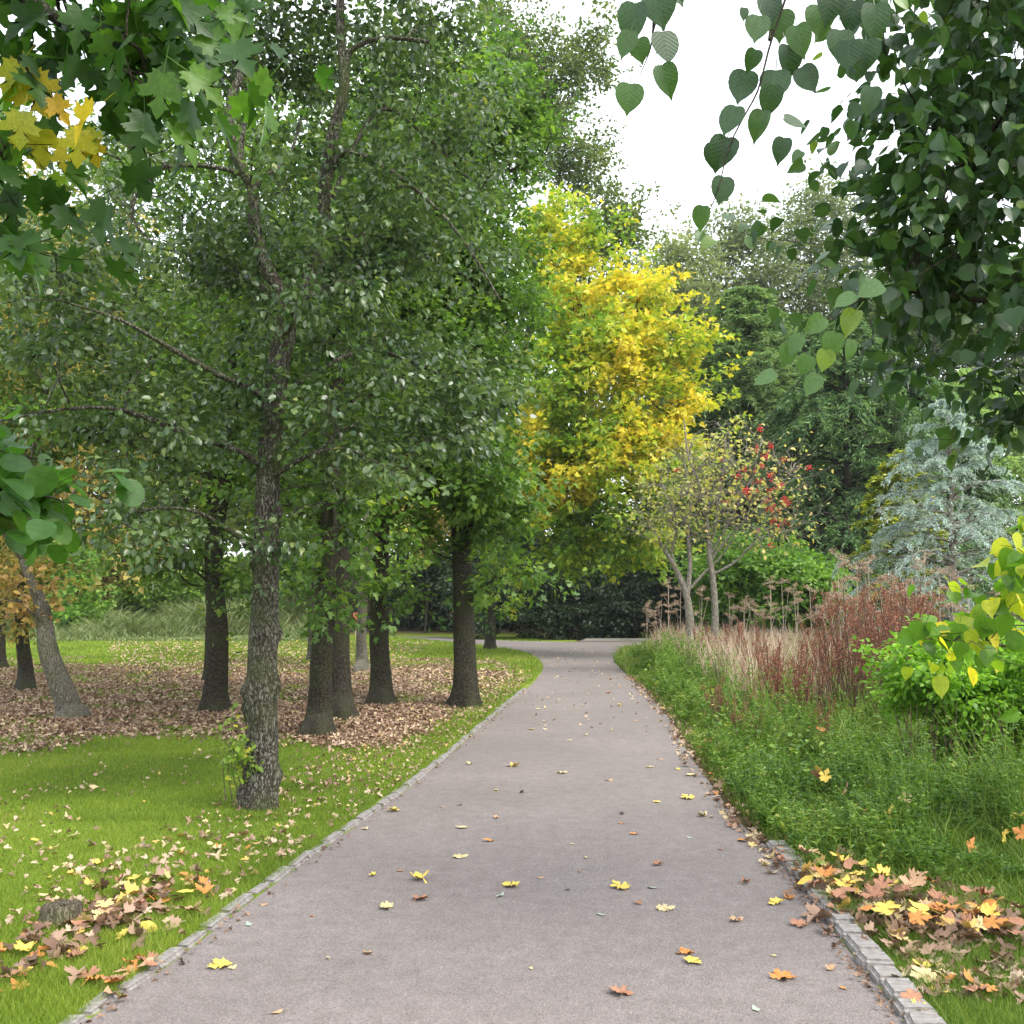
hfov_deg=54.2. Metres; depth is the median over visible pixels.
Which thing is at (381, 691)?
lime tree
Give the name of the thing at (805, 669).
dead dock plant
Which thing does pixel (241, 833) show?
fallen leaf
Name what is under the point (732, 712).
dead dock plant
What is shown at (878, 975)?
kerb stone
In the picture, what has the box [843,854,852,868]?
fallen leaf
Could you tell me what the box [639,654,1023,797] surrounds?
broad weeds
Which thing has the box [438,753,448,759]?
kerb stone
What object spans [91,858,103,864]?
fallen leaf
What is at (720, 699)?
dead dock plant
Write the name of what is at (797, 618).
dead hogweed
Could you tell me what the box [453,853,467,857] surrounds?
fallen leaf
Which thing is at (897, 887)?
fallen leaf
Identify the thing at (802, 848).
fallen leaf
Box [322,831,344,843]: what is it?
kerb stone
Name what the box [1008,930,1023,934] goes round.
fallen leaf
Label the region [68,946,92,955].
fallen leaf
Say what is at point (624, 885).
fallen leaf
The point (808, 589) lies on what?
dead hogweed
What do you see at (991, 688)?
bright bush
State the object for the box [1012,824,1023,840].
fallen leaf
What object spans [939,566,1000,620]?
dead hogweed
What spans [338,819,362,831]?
kerb stone
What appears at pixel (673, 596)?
dead hogweed
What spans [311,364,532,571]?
woodland tree
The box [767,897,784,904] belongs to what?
fallen leaf
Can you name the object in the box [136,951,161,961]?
fallen leaf
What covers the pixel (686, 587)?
rowan tree
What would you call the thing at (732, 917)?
fallen leaf
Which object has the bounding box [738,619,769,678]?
dead dock plant
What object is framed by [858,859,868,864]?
fallen leaf
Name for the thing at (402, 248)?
alder tree
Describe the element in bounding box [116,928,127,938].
fallen leaf
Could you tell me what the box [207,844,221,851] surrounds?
fallen leaf
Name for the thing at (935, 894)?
fallen leaf
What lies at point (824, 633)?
dead dock plant
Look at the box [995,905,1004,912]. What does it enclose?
fallen leaf
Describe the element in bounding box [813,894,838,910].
kerb stone
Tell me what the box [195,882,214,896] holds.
fallen leaf
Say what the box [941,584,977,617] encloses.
dead hogweed
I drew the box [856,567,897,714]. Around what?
dead dock plant
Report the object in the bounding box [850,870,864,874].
fallen leaf
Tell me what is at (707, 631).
dead dock plant
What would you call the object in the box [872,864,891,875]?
fallen leaf
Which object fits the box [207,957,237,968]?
fallen leaf
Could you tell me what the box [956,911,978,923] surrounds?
fallen leaf
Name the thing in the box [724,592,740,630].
dead hogweed
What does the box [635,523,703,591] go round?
shrub
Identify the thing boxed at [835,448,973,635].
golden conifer
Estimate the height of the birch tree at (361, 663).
8.444 m
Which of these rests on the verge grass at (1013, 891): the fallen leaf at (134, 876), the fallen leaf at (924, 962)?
the fallen leaf at (924, 962)
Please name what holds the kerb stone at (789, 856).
on the ground at (402, 632)
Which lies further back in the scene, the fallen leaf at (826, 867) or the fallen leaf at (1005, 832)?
the fallen leaf at (1005, 832)
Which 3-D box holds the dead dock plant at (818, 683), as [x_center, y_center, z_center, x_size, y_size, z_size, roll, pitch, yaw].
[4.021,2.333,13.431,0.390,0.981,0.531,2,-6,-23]
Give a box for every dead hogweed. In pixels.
[642,600,658,651]
[647,601,664,643]
[660,577,675,630]
[665,585,684,635]
[673,585,709,630]
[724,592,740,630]
[732,595,756,636]
[744,598,771,632]
[762,575,781,648]
[764,577,796,635]
[787,583,832,640]
[801,584,834,638]
[809,590,842,634]
[828,548,860,646]
[831,555,888,619]
[832,562,877,628]
[849,575,884,638]
[871,571,912,623]
[893,583,928,624]
[903,551,933,622]
[921,567,948,620]
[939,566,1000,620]
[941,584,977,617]
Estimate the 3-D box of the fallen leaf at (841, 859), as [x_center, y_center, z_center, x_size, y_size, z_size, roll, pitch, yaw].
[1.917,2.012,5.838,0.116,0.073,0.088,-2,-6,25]
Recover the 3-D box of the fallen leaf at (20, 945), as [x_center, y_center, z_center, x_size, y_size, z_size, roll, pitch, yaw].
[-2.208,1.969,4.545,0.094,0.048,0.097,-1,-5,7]
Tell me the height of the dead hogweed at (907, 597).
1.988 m
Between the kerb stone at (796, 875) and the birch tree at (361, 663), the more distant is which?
the birch tree at (361, 663)
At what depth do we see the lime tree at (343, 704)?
14.09 m
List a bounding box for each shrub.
[349,521,567,632]
[544,501,649,599]
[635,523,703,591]
[665,524,804,634]
[733,532,862,636]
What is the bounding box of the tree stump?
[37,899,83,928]
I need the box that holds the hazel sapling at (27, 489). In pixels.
[0,403,144,565]
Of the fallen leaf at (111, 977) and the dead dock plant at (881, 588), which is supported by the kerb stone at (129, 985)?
the fallen leaf at (111, 977)
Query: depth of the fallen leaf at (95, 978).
4.16 m
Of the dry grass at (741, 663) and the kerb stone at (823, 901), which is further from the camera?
the dry grass at (741, 663)
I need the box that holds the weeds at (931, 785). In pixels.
[614,625,1023,895]
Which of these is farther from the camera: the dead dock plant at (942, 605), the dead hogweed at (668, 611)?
the dead hogweed at (668, 611)
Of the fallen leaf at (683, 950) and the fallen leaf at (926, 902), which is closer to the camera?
the fallen leaf at (683, 950)
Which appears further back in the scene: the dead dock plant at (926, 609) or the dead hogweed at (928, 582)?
the dead hogweed at (928, 582)
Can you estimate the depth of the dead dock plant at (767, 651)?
13.26 m
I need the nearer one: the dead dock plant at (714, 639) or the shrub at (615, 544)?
the dead dock plant at (714, 639)
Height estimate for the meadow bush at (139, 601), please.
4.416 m
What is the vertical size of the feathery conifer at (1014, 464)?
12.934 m
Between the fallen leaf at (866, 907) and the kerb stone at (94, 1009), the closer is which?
the kerb stone at (94, 1009)
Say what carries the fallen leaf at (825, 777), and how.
on the weeds at (931, 785)
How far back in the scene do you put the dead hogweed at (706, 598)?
24.87 m
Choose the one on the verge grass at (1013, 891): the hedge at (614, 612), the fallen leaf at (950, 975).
the fallen leaf at (950, 975)
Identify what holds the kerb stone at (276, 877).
on the ground at (402, 632)
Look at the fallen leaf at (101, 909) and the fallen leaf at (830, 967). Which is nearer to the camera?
the fallen leaf at (830, 967)
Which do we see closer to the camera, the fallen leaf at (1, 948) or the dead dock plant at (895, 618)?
the fallen leaf at (1, 948)
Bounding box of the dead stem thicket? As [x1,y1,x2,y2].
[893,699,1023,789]
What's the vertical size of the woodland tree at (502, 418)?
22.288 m
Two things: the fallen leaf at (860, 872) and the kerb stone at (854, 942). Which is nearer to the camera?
the kerb stone at (854, 942)
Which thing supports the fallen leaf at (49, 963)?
on the ground at (402, 632)
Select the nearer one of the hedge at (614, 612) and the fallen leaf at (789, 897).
the fallen leaf at (789, 897)
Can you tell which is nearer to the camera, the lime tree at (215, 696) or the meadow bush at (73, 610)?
the lime tree at (215, 696)
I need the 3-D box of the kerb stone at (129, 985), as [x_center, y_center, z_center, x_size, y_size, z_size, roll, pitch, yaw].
[-1.591,2.032,4.221,0.094,0.124,0.249,0,-6,10]
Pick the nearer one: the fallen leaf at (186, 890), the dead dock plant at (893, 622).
the fallen leaf at (186, 890)
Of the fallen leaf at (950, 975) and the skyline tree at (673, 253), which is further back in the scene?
the skyline tree at (673, 253)
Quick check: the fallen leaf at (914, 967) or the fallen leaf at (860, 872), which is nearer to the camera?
the fallen leaf at (914, 967)
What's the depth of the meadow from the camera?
44.07 m
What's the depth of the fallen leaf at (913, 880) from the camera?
5.31 m
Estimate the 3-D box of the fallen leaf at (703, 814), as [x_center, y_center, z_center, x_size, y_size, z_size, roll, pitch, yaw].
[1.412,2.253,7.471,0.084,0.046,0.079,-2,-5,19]
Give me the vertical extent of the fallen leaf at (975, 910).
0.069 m
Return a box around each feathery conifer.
[625,283,869,635]
[873,366,1023,618]
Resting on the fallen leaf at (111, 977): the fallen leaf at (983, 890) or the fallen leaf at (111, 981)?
the fallen leaf at (111, 981)
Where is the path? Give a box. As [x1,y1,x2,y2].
[84,637,904,1023]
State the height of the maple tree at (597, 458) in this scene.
15.712 m
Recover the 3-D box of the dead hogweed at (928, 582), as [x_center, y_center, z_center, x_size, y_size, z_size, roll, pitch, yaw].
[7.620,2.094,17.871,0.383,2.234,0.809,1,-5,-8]
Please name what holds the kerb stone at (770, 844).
on the ground at (402, 632)
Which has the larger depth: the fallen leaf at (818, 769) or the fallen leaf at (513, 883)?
the fallen leaf at (818, 769)
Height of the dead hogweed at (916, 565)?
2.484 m
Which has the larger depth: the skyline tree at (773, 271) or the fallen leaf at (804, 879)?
the skyline tree at (773, 271)
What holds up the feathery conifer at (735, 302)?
on the ground at (402, 632)
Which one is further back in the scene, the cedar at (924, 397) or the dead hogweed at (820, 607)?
the cedar at (924, 397)
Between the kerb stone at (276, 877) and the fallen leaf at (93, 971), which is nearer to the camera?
the fallen leaf at (93, 971)
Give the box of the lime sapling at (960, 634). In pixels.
[895,511,1023,722]
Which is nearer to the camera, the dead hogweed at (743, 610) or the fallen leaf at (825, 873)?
the fallen leaf at (825, 873)
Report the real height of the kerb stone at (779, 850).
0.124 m
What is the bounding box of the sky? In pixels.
[0,0,1023,555]
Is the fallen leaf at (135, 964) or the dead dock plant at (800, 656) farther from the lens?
the dead dock plant at (800, 656)
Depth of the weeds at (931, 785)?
7.60 m
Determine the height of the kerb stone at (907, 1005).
0.123 m
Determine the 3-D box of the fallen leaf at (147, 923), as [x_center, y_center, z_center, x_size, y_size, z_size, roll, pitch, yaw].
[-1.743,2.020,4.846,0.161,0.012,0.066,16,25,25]
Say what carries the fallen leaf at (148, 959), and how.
on the fallen leaf at (151, 962)
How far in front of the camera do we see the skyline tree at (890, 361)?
64.24 m
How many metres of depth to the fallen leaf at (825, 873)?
5.46 m
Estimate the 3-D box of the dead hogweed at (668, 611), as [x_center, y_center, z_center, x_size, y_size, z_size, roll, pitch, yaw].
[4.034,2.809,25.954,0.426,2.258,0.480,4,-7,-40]
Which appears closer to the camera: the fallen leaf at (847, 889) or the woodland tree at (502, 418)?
the fallen leaf at (847, 889)
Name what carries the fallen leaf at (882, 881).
on the leaf litter
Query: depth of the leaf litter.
11.58 m
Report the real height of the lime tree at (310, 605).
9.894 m
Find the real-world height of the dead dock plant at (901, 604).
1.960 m
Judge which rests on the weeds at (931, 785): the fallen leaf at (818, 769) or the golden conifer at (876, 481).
the fallen leaf at (818, 769)
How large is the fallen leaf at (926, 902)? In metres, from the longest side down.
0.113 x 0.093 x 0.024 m
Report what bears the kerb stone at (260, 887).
on the ground at (402, 632)
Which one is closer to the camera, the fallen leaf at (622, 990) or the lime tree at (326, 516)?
the fallen leaf at (622, 990)
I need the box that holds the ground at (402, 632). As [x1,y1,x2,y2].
[0,538,1023,1023]
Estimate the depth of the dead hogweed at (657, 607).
24.86 m
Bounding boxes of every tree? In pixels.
[0,0,333,303]
[0,0,577,811]
[0,35,366,711]
[0,157,124,352]
[0,161,176,689]
[0,172,143,717]
[0,306,74,667]
[6,292,205,616]
[22,97,245,609]
[63,228,297,679]
[75,244,252,615]
[124,290,412,618]
[138,0,532,738]
[173,112,541,720]
[244,346,355,659]
[268,5,574,706]
[310,363,429,672]
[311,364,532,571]
[370,7,603,708]
[370,495,450,632]
[409,306,577,564]
[444,0,685,635]
[447,180,752,648]
[602,430,767,652]
[605,314,774,623]
[615,0,1023,475]
[617,210,746,525]
[655,407,839,640]
[686,190,822,458]
[716,157,907,379]
[802,250,1011,460]
[886,240,1023,535]
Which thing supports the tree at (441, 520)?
on the ground at (402, 632)
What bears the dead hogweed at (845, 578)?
on the ground at (402, 632)
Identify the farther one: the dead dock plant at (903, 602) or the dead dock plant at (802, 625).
the dead dock plant at (802, 625)
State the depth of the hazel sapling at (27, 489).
3.56 m
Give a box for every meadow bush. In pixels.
[31,526,128,630]
[108,565,290,621]
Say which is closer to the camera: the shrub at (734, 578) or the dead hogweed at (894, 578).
the dead hogweed at (894, 578)
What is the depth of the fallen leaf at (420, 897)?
5.40 m
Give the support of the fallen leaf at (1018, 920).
on the leaf litter
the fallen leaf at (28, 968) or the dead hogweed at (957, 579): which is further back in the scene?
the dead hogweed at (957, 579)
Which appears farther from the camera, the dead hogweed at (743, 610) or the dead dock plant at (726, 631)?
the dead hogweed at (743, 610)
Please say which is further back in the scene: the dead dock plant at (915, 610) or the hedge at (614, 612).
the hedge at (614, 612)
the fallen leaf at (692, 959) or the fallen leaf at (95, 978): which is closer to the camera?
the fallen leaf at (95, 978)
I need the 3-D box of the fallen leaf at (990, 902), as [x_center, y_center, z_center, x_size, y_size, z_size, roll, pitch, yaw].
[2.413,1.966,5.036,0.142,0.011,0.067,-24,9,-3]
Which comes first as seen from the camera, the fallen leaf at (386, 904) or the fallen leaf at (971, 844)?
the fallen leaf at (386, 904)
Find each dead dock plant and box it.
[692,626,716,653]
[700,673,724,730]
[706,624,730,655]
[722,621,758,658]
[724,693,751,735]
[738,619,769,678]
[739,703,763,750]
[750,619,765,648]
[752,678,788,735]
[753,635,811,713]
[753,641,795,703]
[766,640,805,711]
[770,640,813,729]
[789,657,834,712]
[799,620,823,662]
[804,627,846,696]
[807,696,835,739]
[808,627,845,715]
[810,577,863,713]
[815,597,840,701]
[819,584,879,714]
[842,604,875,723]
[846,581,885,700]
[846,616,884,725]
[847,590,889,687]
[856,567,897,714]
[866,590,916,727]
[868,583,893,690]
[869,588,925,692]
[877,576,921,721]
[878,579,929,643]
[896,590,939,716]
[898,577,942,628]
[924,588,946,623]
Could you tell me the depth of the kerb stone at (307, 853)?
6.18 m
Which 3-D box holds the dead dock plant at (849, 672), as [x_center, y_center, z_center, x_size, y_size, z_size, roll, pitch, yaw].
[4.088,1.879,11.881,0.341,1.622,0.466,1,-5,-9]
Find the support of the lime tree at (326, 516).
on the ground at (402, 632)
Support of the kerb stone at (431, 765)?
on the ground at (402, 632)
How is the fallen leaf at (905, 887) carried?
on the leaf litter
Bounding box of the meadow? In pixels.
[6,589,308,640]
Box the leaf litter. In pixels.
[0,640,1023,1023]
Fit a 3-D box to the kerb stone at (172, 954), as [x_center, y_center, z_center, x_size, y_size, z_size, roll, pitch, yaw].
[-1.555,2.048,4.479,0.090,0.125,0.270,-3,-5,11]
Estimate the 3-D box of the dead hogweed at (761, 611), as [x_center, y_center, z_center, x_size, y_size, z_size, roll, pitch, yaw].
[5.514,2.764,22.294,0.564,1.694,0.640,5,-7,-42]
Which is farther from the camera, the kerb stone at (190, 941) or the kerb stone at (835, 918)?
the kerb stone at (835, 918)
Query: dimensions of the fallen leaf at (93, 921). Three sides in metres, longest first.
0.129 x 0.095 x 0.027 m
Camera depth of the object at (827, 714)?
10.44 m
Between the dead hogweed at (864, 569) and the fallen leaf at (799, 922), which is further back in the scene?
the dead hogweed at (864, 569)
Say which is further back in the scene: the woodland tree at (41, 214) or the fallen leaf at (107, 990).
the woodland tree at (41, 214)
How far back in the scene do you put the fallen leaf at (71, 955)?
4.44 m
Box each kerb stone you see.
[60,1014,89,1023]
[73,992,117,1015]
[116,970,155,993]
[144,947,185,969]
[178,930,206,948]
[201,913,230,930]
[218,893,253,914]
[247,883,269,893]
[263,866,292,882]
[289,850,315,868]
[309,844,326,852]
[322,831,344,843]
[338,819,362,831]
[354,810,373,820]
[369,805,381,811]
[376,798,390,805]
[384,793,398,800]
[391,786,407,793]
[402,779,415,785]
[410,772,427,780]
[419,768,431,772]
[426,763,435,768]
[431,759,443,763]
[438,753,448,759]
[766,840,788,851]
[775,846,795,855]
[777,853,802,865]
[786,863,804,874]
[795,869,801,879]
[802,879,815,891]
[807,888,826,899]
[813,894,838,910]
[824,908,855,927]
[834,923,864,939]
[844,933,881,952]
[855,949,894,971]
[868,965,904,986]
[881,978,921,1002]
[892,997,937,1018]
[904,1011,946,1023]
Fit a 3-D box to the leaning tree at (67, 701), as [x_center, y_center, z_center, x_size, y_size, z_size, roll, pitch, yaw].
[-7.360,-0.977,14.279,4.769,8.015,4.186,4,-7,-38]
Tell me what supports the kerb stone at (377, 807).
on the ground at (402, 632)
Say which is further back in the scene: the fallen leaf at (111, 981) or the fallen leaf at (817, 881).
the fallen leaf at (817, 881)
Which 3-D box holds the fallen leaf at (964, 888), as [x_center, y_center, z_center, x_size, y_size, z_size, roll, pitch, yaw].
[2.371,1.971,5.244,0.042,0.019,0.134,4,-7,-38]
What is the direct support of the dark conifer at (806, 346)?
on the ground at (402, 632)
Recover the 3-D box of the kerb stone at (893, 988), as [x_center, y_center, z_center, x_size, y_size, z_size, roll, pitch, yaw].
[1.586,1.981,4.062,0.130,0.124,0.164,-2,-5,7]
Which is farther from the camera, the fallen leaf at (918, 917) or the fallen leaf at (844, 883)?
the fallen leaf at (844, 883)
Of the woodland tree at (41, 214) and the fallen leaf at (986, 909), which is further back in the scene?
the woodland tree at (41, 214)
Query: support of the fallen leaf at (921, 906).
on the leaf litter
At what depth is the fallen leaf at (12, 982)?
4.14 m
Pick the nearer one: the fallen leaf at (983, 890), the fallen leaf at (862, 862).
the fallen leaf at (983, 890)
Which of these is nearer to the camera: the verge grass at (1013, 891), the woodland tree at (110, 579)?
the verge grass at (1013, 891)
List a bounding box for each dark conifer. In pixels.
[693,318,995,633]
[700,312,895,628]
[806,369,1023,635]
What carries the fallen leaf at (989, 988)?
on the verge grass at (1013, 891)
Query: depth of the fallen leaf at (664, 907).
5.21 m
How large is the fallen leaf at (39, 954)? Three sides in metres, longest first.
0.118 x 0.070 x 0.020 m
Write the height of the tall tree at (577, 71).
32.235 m
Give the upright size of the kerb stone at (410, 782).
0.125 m
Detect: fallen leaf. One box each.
[0,941,11,952]
[1,967,24,977]
[10,978,28,989]
[14,940,36,950]
[18,966,32,971]
[30,950,45,956]
[37,945,49,949]
[43,959,57,966]
[67,946,87,951]
[67,947,83,957]
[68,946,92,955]
[71,916,93,925]
[77,965,100,977]
[81,974,103,985]
[89,919,106,924]
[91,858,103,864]
[98,907,114,913]
[101,975,124,979]
[103,985,117,994]
[104,979,124,982]
[114,874,122,881]
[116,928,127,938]
[122,958,138,962]
[123,960,137,974]
[127,874,141,879]
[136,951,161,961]
[137,955,157,966]
[140,920,156,931]
[145,959,158,965]
[147,895,171,902]
[177,889,193,891]
[179,905,201,910]
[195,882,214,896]
[199,875,208,882]
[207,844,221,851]
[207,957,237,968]
[238,830,248,835]
[379,901,392,908]
[386,806,400,810]
[410,870,428,882]
[412,894,427,901]
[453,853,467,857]
[502,880,519,886]
[602,985,633,994]
[610,879,629,892]
[652,859,662,864]
[656,903,674,910]
[679,947,693,953]
[681,794,694,798]
[684,955,701,962]
[697,811,706,815]
[728,915,742,920]
[740,876,749,883]
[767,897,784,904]
[768,968,795,979]
[784,891,794,898]
[790,918,808,926]
[797,873,817,883]
[798,844,817,859]
[806,879,824,886]
[810,770,820,778]
[813,863,833,877]
[815,766,823,772]
[819,768,831,785]
[822,864,832,869]
[825,963,834,969]
[831,888,846,898]
[832,852,848,862]
[832,868,847,874]
[833,874,855,886]
[833,887,855,891]
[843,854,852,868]
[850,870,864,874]
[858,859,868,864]
[859,905,872,909]
[860,883,889,898]
[871,899,900,914]
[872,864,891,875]
[873,874,895,889]
[886,969,908,977]
[892,885,914,891]
[898,790,911,806]
[898,883,910,891]
[899,867,934,887]
[899,987,922,1001]
[903,909,932,925]
[907,906,928,914]
[908,899,939,913]
[909,957,939,964]
[910,965,938,982]
[913,959,940,967]
[918,897,930,904]
[927,887,946,898]
[927,902,961,910]
[936,901,959,909]
[940,973,954,983]
[943,910,953,920]
[945,895,958,904]
[954,884,974,891]
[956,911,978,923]
[959,905,980,916]
[962,983,988,990]
[964,902,977,906]
[964,968,976,984]
[966,837,976,851]
[973,885,993,894]
[973,902,999,915]
[979,897,1003,906]
[980,983,997,991]
[982,914,1007,928]
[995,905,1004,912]
[1002,827,1009,841]
[1004,917,1023,924]
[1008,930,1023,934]
[1010,901,1023,908]
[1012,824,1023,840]
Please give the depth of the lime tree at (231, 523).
19.84 m
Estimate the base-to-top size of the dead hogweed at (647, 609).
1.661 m
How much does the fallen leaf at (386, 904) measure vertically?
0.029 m
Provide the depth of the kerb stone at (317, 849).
6.47 m
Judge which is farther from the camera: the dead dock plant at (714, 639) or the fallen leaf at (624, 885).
the dead dock plant at (714, 639)
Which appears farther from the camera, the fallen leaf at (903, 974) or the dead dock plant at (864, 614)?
the dead dock plant at (864, 614)
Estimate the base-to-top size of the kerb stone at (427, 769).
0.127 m
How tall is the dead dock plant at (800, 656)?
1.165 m
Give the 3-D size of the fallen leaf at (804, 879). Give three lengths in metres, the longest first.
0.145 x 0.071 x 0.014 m
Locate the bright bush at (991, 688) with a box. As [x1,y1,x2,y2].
[850,612,1023,767]
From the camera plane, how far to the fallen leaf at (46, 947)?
4.58 m
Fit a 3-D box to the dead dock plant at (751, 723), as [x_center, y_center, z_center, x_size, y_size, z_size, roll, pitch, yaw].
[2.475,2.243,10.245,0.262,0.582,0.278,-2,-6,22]
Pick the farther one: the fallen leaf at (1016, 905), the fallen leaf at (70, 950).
the fallen leaf at (1016, 905)
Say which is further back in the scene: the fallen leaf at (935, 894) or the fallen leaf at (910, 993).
the fallen leaf at (935, 894)
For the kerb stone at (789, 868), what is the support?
on the ground at (402, 632)
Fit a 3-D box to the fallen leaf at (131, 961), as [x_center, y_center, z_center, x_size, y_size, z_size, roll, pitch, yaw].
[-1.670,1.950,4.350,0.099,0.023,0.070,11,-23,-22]
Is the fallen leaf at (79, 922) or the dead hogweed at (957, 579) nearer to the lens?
the fallen leaf at (79, 922)
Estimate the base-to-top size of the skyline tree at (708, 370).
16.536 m
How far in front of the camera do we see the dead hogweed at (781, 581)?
21.34 m
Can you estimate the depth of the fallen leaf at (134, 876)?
5.72 m
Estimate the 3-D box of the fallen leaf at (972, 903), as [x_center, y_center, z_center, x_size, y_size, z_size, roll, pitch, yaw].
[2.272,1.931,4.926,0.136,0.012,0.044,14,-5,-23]
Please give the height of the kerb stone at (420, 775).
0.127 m
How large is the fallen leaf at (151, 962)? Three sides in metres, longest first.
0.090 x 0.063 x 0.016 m
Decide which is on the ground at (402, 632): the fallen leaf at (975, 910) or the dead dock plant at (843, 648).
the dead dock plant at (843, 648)
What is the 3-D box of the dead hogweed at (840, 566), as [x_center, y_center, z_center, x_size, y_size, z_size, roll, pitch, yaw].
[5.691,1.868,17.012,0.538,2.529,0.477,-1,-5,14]
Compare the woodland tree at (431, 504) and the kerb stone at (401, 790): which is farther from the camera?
the woodland tree at (431, 504)
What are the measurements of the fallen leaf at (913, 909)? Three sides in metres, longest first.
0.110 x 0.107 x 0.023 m
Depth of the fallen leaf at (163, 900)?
5.27 m
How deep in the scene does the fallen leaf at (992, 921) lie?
4.75 m
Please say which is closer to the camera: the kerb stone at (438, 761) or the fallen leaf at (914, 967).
the fallen leaf at (914, 967)
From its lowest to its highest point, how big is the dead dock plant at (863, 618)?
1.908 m
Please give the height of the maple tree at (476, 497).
11.032 m
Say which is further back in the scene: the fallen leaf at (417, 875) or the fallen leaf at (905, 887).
the fallen leaf at (417, 875)
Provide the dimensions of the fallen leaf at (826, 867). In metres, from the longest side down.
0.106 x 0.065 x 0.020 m
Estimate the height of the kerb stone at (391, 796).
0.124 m
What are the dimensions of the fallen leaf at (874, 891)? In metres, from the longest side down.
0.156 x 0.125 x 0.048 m
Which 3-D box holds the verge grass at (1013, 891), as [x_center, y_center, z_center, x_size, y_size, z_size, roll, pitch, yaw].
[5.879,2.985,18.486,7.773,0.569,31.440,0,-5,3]
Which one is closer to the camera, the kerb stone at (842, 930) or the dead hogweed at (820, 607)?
the kerb stone at (842, 930)
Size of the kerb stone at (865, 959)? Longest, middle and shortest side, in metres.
0.148 x 0.144 x 0.124 m
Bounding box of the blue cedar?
[827,397,1023,636]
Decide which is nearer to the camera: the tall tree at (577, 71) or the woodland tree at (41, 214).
the tall tree at (577, 71)
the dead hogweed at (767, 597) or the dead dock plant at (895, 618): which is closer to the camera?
the dead dock plant at (895, 618)
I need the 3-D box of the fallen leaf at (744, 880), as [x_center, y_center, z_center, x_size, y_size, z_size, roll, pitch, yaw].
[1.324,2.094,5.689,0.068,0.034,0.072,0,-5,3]
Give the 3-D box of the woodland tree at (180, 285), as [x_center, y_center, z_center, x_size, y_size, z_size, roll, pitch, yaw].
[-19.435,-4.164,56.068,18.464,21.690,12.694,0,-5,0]
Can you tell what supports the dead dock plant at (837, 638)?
on the ground at (402, 632)
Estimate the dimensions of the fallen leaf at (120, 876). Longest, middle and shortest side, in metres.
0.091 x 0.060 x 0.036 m
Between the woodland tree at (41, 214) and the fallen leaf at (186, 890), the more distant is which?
the woodland tree at (41, 214)
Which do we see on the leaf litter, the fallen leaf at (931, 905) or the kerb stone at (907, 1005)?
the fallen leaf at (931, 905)
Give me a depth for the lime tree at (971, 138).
3.91 m
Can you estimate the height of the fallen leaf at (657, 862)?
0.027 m
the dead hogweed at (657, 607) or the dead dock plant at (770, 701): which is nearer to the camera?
the dead dock plant at (770, 701)
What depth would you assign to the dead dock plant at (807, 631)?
15.00 m
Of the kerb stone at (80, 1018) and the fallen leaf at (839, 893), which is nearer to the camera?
the kerb stone at (80, 1018)
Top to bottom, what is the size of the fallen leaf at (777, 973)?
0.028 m
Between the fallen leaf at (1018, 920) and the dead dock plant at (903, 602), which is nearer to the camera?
the fallen leaf at (1018, 920)
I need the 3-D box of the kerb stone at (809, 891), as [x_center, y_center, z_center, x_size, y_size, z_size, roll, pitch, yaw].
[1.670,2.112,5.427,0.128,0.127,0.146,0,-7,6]
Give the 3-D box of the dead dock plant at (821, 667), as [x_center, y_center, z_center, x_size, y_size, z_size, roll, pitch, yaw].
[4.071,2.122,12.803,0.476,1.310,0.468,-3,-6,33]
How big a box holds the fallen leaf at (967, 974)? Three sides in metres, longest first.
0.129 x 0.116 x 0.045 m
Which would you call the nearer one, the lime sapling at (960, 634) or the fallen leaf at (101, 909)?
the fallen leaf at (101, 909)
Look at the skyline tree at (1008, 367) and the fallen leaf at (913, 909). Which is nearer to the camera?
the fallen leaf at (913, 909)
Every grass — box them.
[611,638,1023,1023]
[646,620,980,704]
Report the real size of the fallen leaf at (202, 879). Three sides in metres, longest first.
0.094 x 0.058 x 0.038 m
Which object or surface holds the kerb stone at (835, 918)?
on the ground at (402, 632)
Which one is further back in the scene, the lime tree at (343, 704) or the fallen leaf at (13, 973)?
the lime tree at (343, 704)
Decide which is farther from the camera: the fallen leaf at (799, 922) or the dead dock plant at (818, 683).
the dead dock plant at (818, 683)
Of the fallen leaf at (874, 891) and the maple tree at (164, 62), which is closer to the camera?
the maple tree at (164, 62)
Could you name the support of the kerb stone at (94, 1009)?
on the ground at (402, 632)
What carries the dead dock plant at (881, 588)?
on the ground at (402, 632)
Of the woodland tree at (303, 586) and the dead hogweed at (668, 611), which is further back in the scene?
the woodland tree at (303, 586)
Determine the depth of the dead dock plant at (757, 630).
18.27 m
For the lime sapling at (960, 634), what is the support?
on the ground at (402, 632)
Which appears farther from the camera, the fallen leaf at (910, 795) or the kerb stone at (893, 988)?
the fallen leaf at (910, 795)
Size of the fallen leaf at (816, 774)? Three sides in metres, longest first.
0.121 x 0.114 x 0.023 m
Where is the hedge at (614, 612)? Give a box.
[435,547,731,639]
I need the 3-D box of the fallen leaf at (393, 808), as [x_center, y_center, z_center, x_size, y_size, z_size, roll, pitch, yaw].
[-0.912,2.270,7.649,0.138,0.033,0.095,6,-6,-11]

